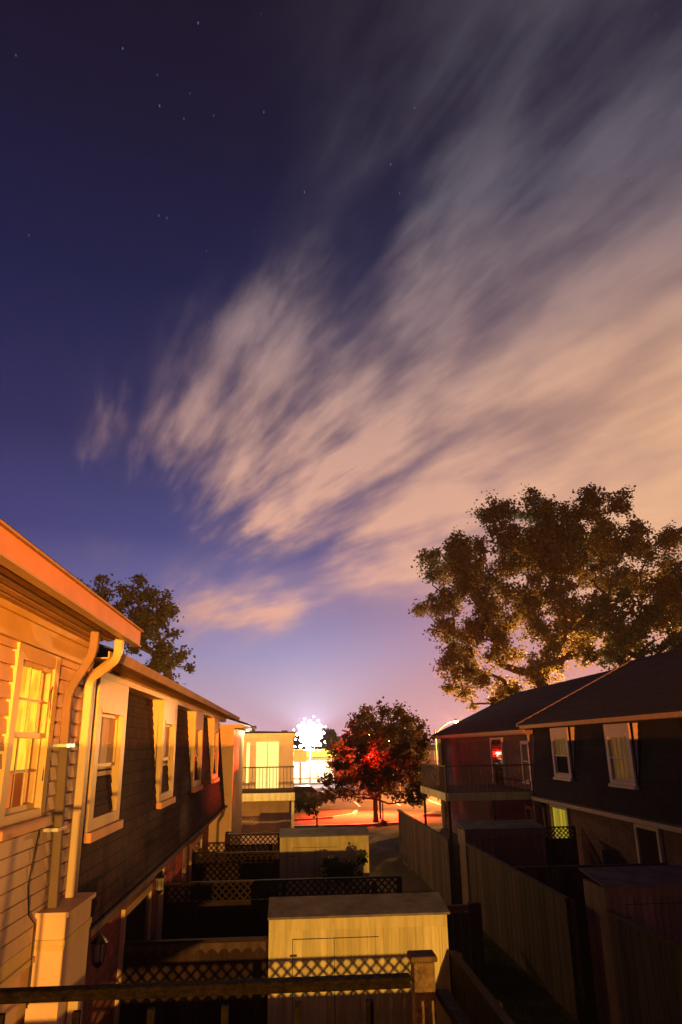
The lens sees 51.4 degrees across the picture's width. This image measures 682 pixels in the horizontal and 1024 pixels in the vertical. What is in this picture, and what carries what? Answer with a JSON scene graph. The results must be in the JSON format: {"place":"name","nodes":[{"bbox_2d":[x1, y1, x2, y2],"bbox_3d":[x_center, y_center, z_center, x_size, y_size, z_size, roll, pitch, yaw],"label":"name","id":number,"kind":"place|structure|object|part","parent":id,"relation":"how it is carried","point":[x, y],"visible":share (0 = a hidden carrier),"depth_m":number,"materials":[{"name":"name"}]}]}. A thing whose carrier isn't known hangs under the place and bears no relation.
{"place":"outdoors","nodes":[
{"label":"outdoors","id":0,"kind":"place"},
{"bbox_2d":[0,950,471,1023],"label":"fence","id":1,"kind":"object","parent":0,"point":[420,980],"visible":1,"depth_m":1.45,"materials":[{"name":"brown paint"}]},
{"bbox_2d":[241,726,295,855],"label":"apartment building","id":2,"kind":"structure","parent":0,"point":[268,796],"depth_m":27.83,"materials":[{"name":"beige paint"}]},
{"bbox_2d":[245,741,250,783],"bbox_3d":[-3.684,9.927,28.085,0.180,1.600,0.080,0,-18,-4],"label":"side window","id":3,"kind":"structure","parent":2,"relation":"in","point":[248,743],"depth_m":28.08,"materials":[{"name":"yellow glass"}]},
{"bbox_2d":[254,740,279,788],"bbox_3d":[-2.926,9.996,28.125,1.000,1.830,0.078,0,-18,-4],"label":"balcony door","id":4,"kind":"structure","parent":2,"relation":"in","point":[267,752],"depth_m":28.17,"materials":[{"name":"yellow glass"}]},
{"bbox_2d":[293,749,335,782],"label":"shop building","id":5,"kind":"structure","parent":0,"point":[318,762],"depth_m":86.40,"materials":[{"name":"yellow"}]},
{"bbox_2d":[293,759,328,778],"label":"shop window","id":6,"kind":"structure","parent":5,"relation":"in","point":[318,766],"depth_m":86.46,"materials":[{"name":"white glass"}]},
{"bbox_2d":[294,809,354,817],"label":"lawn","id":7,"kind":"structure","parent":0,"point":[327,812],"depth_m":45.84,"materials":[{"name":"green plant"}]},
{"bbox_2d":[0,0,681,745],"label":"sky","id":8,"kind":"structure","parent":0,"point":[287,287],"materials":[{"name":"blue"}]},
{"bbox_2d":[313,784,434,792],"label":"road","id":9,"kind":"structure","parent":0,"point":[355,787],"depth_m":74.04,"materials":[{"name":"grey asphalt"}]},
{"bbox_2d":[293,750,306,784],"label":"sign board","id":10,"kind":"object","parent":9,"relation":"on","point":[300,756],"visible":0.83,"depth_m":70.68,"materials":[{"name":"yellow metal"}]},
{"bbox_2d":[371,880,378,893],"bbox_3d":[1.076,8.396,13.610,0.140,1.122,7.990,0,-18,-4],"label":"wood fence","id":11,"kind":"object","parent":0,"point":[374,886],"visible":0.06,"depth_m":17.36,"materials":[{"name":"brown wood"}]},
{"bbox_2d":[367,823,600,1023],"bbox_3d":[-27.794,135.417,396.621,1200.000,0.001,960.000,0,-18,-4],"label":"ground","id":12,"kind":"structure","parent":0,"point":[376,867],"depth_m":13.90,"materials":[{"name":"green plant"}]},
{"bbox_2d":[0,518,254,1023],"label":"apartment building","id":13,"kind":"structure","parent":12,"relation":"on","point":[121,778],"depth_m":5.96,"materials":[{"name":"beige wood"}]},
{"bbox_2d":[0,642,60,840],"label":"window","id":14,"kind":"structure","parent":13,"relation":"in","point":[30,662],"depth_m":5.07,"materials":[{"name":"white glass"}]},
{"bbox_2d":[91,932,107,967],"bbox_3d":[-2.640,4.693,7.617,0.239,0.362,0.190,0,-18,-4],"label":"wall lantern","id":15,"kind":"object","parent":13,"relation":"attached to","point":[99,941],"depth_m":7.58,"materials":[{"name":"black metal"}]},
{"bbox_2d":[83,677,128,842],"bbox_3d":[-2.411,2.487,7.232,0.200,1.475,1.300,0,-18,-4],"label":"window","id":16,"kind":"structure","parent":13,"relation":"in","point":[107,745],"depth_m":7.24,"materials":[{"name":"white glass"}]},
{"bbox_2d":[113,883,152,1023],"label":"sliding door","id":17,"kind":"structure","parent":13,"relation":"in","point":[136,915],"depth_m":9.87,"materials":[{"name":"white glass"}]},
{"bbox_2d":[151,871,165,894],"bbox_3d":[-2.888,5.825,11.173,0.239,0.362,0.190,0,-18,-4],"label":"wall lantern","id":18,"kind":"object","parent":13,"relation":"attached to","point":[159,881],"depth_m":11.13,"materials":[{"name":"black metal"}]},
{"bbox_2d":[153,700,177,808],"bbox_3d":[-2.684,3.632,10.698,0.260,1.475,1.300,0,-18,-4],"label":"window","id":19,"kind":"structure","parent":13,"relation":"in","point":[164,712],"depth_m":10.36,"materials":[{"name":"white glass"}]},
{"bbox_2d":[187,833,202,900],"bbox_3d":[-3.328,8.659,16.086,0.050,2.300,1.940,0,-18,-4],"label":"sliding door","id":20,"kind":"structure","parent":13,"relation":"in","point":[196,845],"depth_m":15.89,"materials":[{"name":"white glass"}]},
{"bbox_2d":[187,711,203,792],"bbox_3d":[-2.925,4.767,14.137,0.260,1.475,1.300,0,-18,-4],"label":"window","id":21,"kind":"structure","parent":13,"relation":"in","point":[195,719],"depth_m":13.75,"materials":[{"name":"white glass"}]},
{"bbox_2d":[207,718,219,782],"bbox_3d":[-3.157,5.861,17.454,0.260,1.475,1.300,0,-18,-4],"label":"window","id":22,"kind":"structure","parent":13,"relation":"in","point":[213,723],"depth_m":17.05,"materials":[{"name":"white glass"}]},
{"bbox_2d":[77,573,195,681],"bbox_3d":[-8.695,8.134,28.353,5.735,11.223,4.011,0,-18,-4],"label":"broadleaf tree","id":23,"kind":"object","parent":12,"relation":"on","point":[146,621],"visible":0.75,"depth_m":28.71,"materials":[{"name":"green plant"}]},
{"bbox_2d":[119,936,268,1023],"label":"wood fence","id":24,"kind":"object","parent":12,"relation":"on","point":[171,960],"visible":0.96,"depth_m":9.20,"materials":[{"name":"brown wood"}]},
{"bbox_2d":[191,851,278,931],"bbox_3d":[-2.359,8.618,15.623,1.970,2.060,0.170,0,-18,-4],"label":"wood fence","id":25,"kind":"object","parent":12,"relation":"on","point":[258,869],"visible":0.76,"depth_m":15.77,"materials":[{"name":"brown wood"}]},
{"bbox_2d":[226,833,279,895],"bbox_3d":[-2.230,9.314,17.936,1.390,2.180,0.170,0,-18,-4],"label":"wood fence","id":26,"kind":"object","parent":12,"relation":"on","point":[256,847],"visible":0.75,"depth_m":18.13,"materials":[{"name":"brown wood"}]},
{"bbox_2d":[162,875,401,1014],"bbox_3d":[-0.998,7.500,12.288,4.220,2.060,0.170,0,-18,-4],"label":"wood fence","id":27,"kind":"object","parent":12,"relation":"on","point":[185,919],"visible":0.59,"depth_m":12.36,"materials":[{"name":"brown wood"}]},
{"bbox_2d":[294,791,322,826],"bbox_3d":[-1.978,16.157,38.321,2.068,2.009,1.514,8,-20,-26],"label":"tree","id":28,"kind":"object","parent":12,"relation":"on","point":[301,800],"visible":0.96,"depth_m":38.44,"materials":[{"name":"green plant"}]},
{"bbox_2d":[279,826,369,896],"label":"garden shed","id":29,"kind":"structure","parent":12,"relation":"on","point":[304,852],"depth_m":17.79,"materials":[{"name":"wood"}]},
{"bbox_2d":[318,849,368,894],"bbox_3d":[0.038,8.592,15.613,1.146,2.132,0.836,-9,-20,22],"label":"shrub","id":30,"kind":"object","parent":12,"relation":"on","point":[334,867],"visible":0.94,"depth_m":15.80,"materials":[{"name":"green plant"}]},
{"bbox_2d":[294,822,398,827],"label":"kerb","id":31,"kind":"structure","parent":12,"relation":"on","point":[344,825],"depth_m":39.29,"materials":[{"name":"concrete"}]},
{"bbox_2d":[293,725,413,748],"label":"treeline","id":32,"kind":"object","parent":12,"relation":"on","point":[330,736],"visible":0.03,"depth_m":178.54,"materials":[{"name":"green plant"}]},
{"bbox_2d":[267,892,450,1023],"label":"garden shed","id":33,"kind":"structure","parent":12,"relation":"on","point":[331,935],"depth_m":9.41,"materials":[{"name":"wood"}]},
{"bbox_2d":[294,774,441,824],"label":"parking lot","id":34,"kind":"structure","parent":12,"relation":"on","point":[364,814],"depth_m":49.20,"materials":[{"name":"grey asphalt"}]},
{"bbox_2d":[293,716,325,784],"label":"floodlight","id":35,"kind":"object","parent":34,"relation":"on","point":[311,733],"visible":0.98,"depth_m":80.73,"materials":[{"name":"metal"}]},
{"bbox_2d":[293,785,328,806],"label":"parked car","id":36,"kind":"object","parent":34,"relation":"on","point":[309,790],"visible":0.23,"depth_m":52.73,"materials":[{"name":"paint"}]},
{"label":"side window","id":37,"kind":"part","parent":36,"relation":"part of","materials":[{"name":"glass"}]},
{"bbox_2d":[294,810,357,820],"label":"kerb","id":38,"kind":"structure","parent":34,"relation":"on","point":[330,817],"depth_m":43.66,"materials":[{"name":"concrete"}]},
{"bbox_2d":[370,755,381,818],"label":"traffic light","id":39,"kind":"object","parent":34,"relation":"on","point":[379,804],"visible":0.08,"depth_m":43.33,"materials":[{"name":"red metal"}]},
{"bbox_2d":[314,744,438,775],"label":"brick building","id":40,"kind":"structure","parent":34,"relation":"on","point":[431,750],"depth_m":104.95,"materials":[{"name":"brick"}]},
{"bbox_2d":[423,812,440,816],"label":"kerb","id":41,"kind":"structure","parent":34,"relation":"on","point":[430,815],"depth_m":44.13,"materials":[{"name":"concrete"}]},
{"bbox_2d":[434,719,458,800],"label":"street lamp","id":42,"kind":"object","parent":34,"relation":"on","point":[456,720],"visible":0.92,"depth_m":57.58,"materials":[{"name":"metal"}]},
{"bbox_2d":[310,696,434,822],"bbox_3d":[1.926,14.157,40.370,7.368,6.972,5.551,0,-18,-4],"label":"maple tree","id":43,"kind":"object","parent":12,"relation":"on","point":[395,766],"visible":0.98,"depth_m":39.78,"materials":[{"name":"red plant"}]},
{"bbox_2d":[379,802,389,825],"bbox_3d":[2.451,17.202,39.922,0.620,1.627,0.843,8,-20,-25],"label":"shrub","id":44,"kind":"object","parent":12,"relation":"on","point":[383,821],"visible":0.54,"depth_m":39.78,"materials":[{"name":"green plant"}]},
{"bbox_2d":[371,827,429,892],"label":"footpath","id":45,"kind":"structure","parent":12,"relation":"on","point":[392,863],"depth_m":27.14,"materials":[{"name":"grey concrete"}]},
{"bbox_2d":[397,809,456,904],"bbox_3d":[2.711,11.445,24.011,0.170,1.780,9.790,0,-18,-4],"label":"wood fence","id":46,"kind":"object","parent":12,"relation":"on","point":[424,852],"visible":0.94,"depth_m":22.42,"materials":[{"name":"brown wood"}]},
{"bbox_2d":[446,902,486,995],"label":"garden gate","id":47,"kind":"structure","parent":12,"relation":"on","point":[470,938],"depth_m":11.80,"materials":[{"name":"brown wood"}]},
{"bbox_2d":[370,890,573,1023],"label":"grass","id":48,"kind":"structure","parent":12,"relation":"on","point":[490,950],"depth_m":12.89,"materials":[{"name":"green plant"}]},
{"bbox_2d":[448,950,514,1023],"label":"wood fence","id":49,"kind":"object","parent":12,"relation":"on","point":[477,1001],"visible":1,"depth_m":8.21,"materials":[{"name":"brown wood"}]},
{"bbox_2d":[456,819,547,911],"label":"garden shed","id":50,"kind":"structure","parent":12,"relation":"on","point":[516,843],"depth_m":18.85,"materials":[{"name":"wood"}]},
{"bbox_2d":[484,680,522,705],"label":"shrub","id":51,"kind":"object","parent":12,"relation":"on","point":[503,694],"visible":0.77,"depth_m":45.49,"materials":[{"name":"green plant"}]},
{"bbox_2d":[465,843,587,1023],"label":"wood fence","id":52,"kind":"object","parent":12,"relation":"on","point":[525,922],"visible":0.95,"depth_m":13.57,"materials":[{"name":"brown wood"}]},
{"bbox_2d":[408,482,681,711],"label":"broadleaf tree","id":53,"kind":"object","parent":12,"relation":"on","point":[549,546],"visible":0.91,"depth_m":50.80,"materials":[{"name":"green plant"}]},
{"bbox_2d":[544,826,578,865],"bbox_3d":[5.597,9.952,19.962,2.290,2.000,0.170,0,-18,-4],"label":"wood fence","id":54,"kind":"object","parent":12,"relation":"on","point":[561,851],"visible":0.32,"depth_m":20.10,"materials":[{"name":"brown wood"}]},
{"bbox_2d":[514,863,668,956],"bbox_3d":[5.406,8.504,15.149,3.540,1.750,0.170,0,-18,-4],"label":"wood fence","id":55,"kind":"object","parent":12,"relation":"on","point":[566,880],"visible":0.3,"depth_m":15.23,"materials":[{"name":"brown wood"}]},
{"bbox_2d":[588,581,668,670],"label":"broadleaf tree","id":56,"kind":"object","parent":12,"relation":"on","point":[620,643],"visible":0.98,"depth_m":42.49,"materials":[{"name":"green plant"}]},
{"bbox_2d":[579,865,681,1023],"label":"garden shed","id":57,"kind":"structure","parent":12,"relation":"on","point":[649,897],"depth_m":11.13,"materials":[{"name":"wood"}]},
{"bbox_2d":[605,909,681,1023],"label":"wood fence","id":58,"kind":"object","parent":12,"relation":"on","point":[648,967],"visible":1,"depth_m":9.80,"materials":[{"name":"brown wood"}]},
{"bbox_2d":[634,620,681,657],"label":"broadleaf tree","id":59,"kind":"object","parent":12,"relation":"on","point":[673,641],"visible":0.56,"depth_m":41.65,"materials":[{"name":"green plant"}]},
{"bbox_2d":[420,669,613,873],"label":"apartment building","id":60,"kind":"structure","parent":0,"point":[485,768],"depth_m":28.18,"materials":[{"name":"wood"}]},
{"bbox_2d":[489,737,506,784],"bbox_3d":[6.248,9.904,28.250,0.080,1.750,1.700,0,-18,-4],"label":"deck door","id":61,"kind":"structure","parent":60,"relation":"in","point":[496,744],"depth_m":28.14,"materials":[{"name":"white glass"}]},
{"bbox_2d":[520,741,530,783],"bbox_3d":[6.500,8.803,24.963,0.114,1.420,0.890,0,-18,-4],"label":"window","id":62,"kind":"structure","parent":60,"relation":"in","point":[521,742],"depth_m":25.14,"materials":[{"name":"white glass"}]},
{"bbox_2d":[525,805,532,818],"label":"window","id":63,"kind":"structure","parent":60,"relation":"in","point":[526,807],"depth_m":24.65,"materials":[{"name":"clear glass"}]},
{"bbox_2d":[516,648,681,864],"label":"apartment building","id":64,"kind":"structure","parent":0,"point":[607,778],"depth_m":18.21,"materials":[{"name":"brown"}]},
{"bbox_2d":[550,804,571,837],"bbox_3d":[6.759,10.241,21.568,0.060,2.420,1.480,0,-18,-4],"label":"patio door","id":65,"kind":"structure","parent":64,"relation":"in","point":[560,816],"depth_m":21.87,"materials":[{"name":"yellow glass"}]},
{"bbox_2d":[550,727,573,781],"bbox_3d":[6.609,7.138,20.945,0.365,1.470,1.420,0,-18,-4],"label":"window","id":66,"kind":"structure","parent":64,"relation":"in","point":[561,747],"depth_m":20.85,"materials":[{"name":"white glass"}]},
{"bbox_2d":[603,723,638,789],"bbox_3d":[6.871,5.903,17.202,0.365,1.470,1.420,0,-18,-4],"label":"window","id":67,"kind":"structure","parent":64,"relation":"in","point":[618,741],"depth_m":17.11,"materials":[{"name":"white glass"}]},
{"bbox_2d":[633,823,665,862],"bbox_3d":[7.130,8.446,16.128,0.080,2.420,1.200,0,-18,-4],"label":"patio door","id":68,"kind":"structure","parent":64,"relation":"in","point":[649,841],"depth_m":16.38,"materials":[{"name":"black glass"}]}
]}

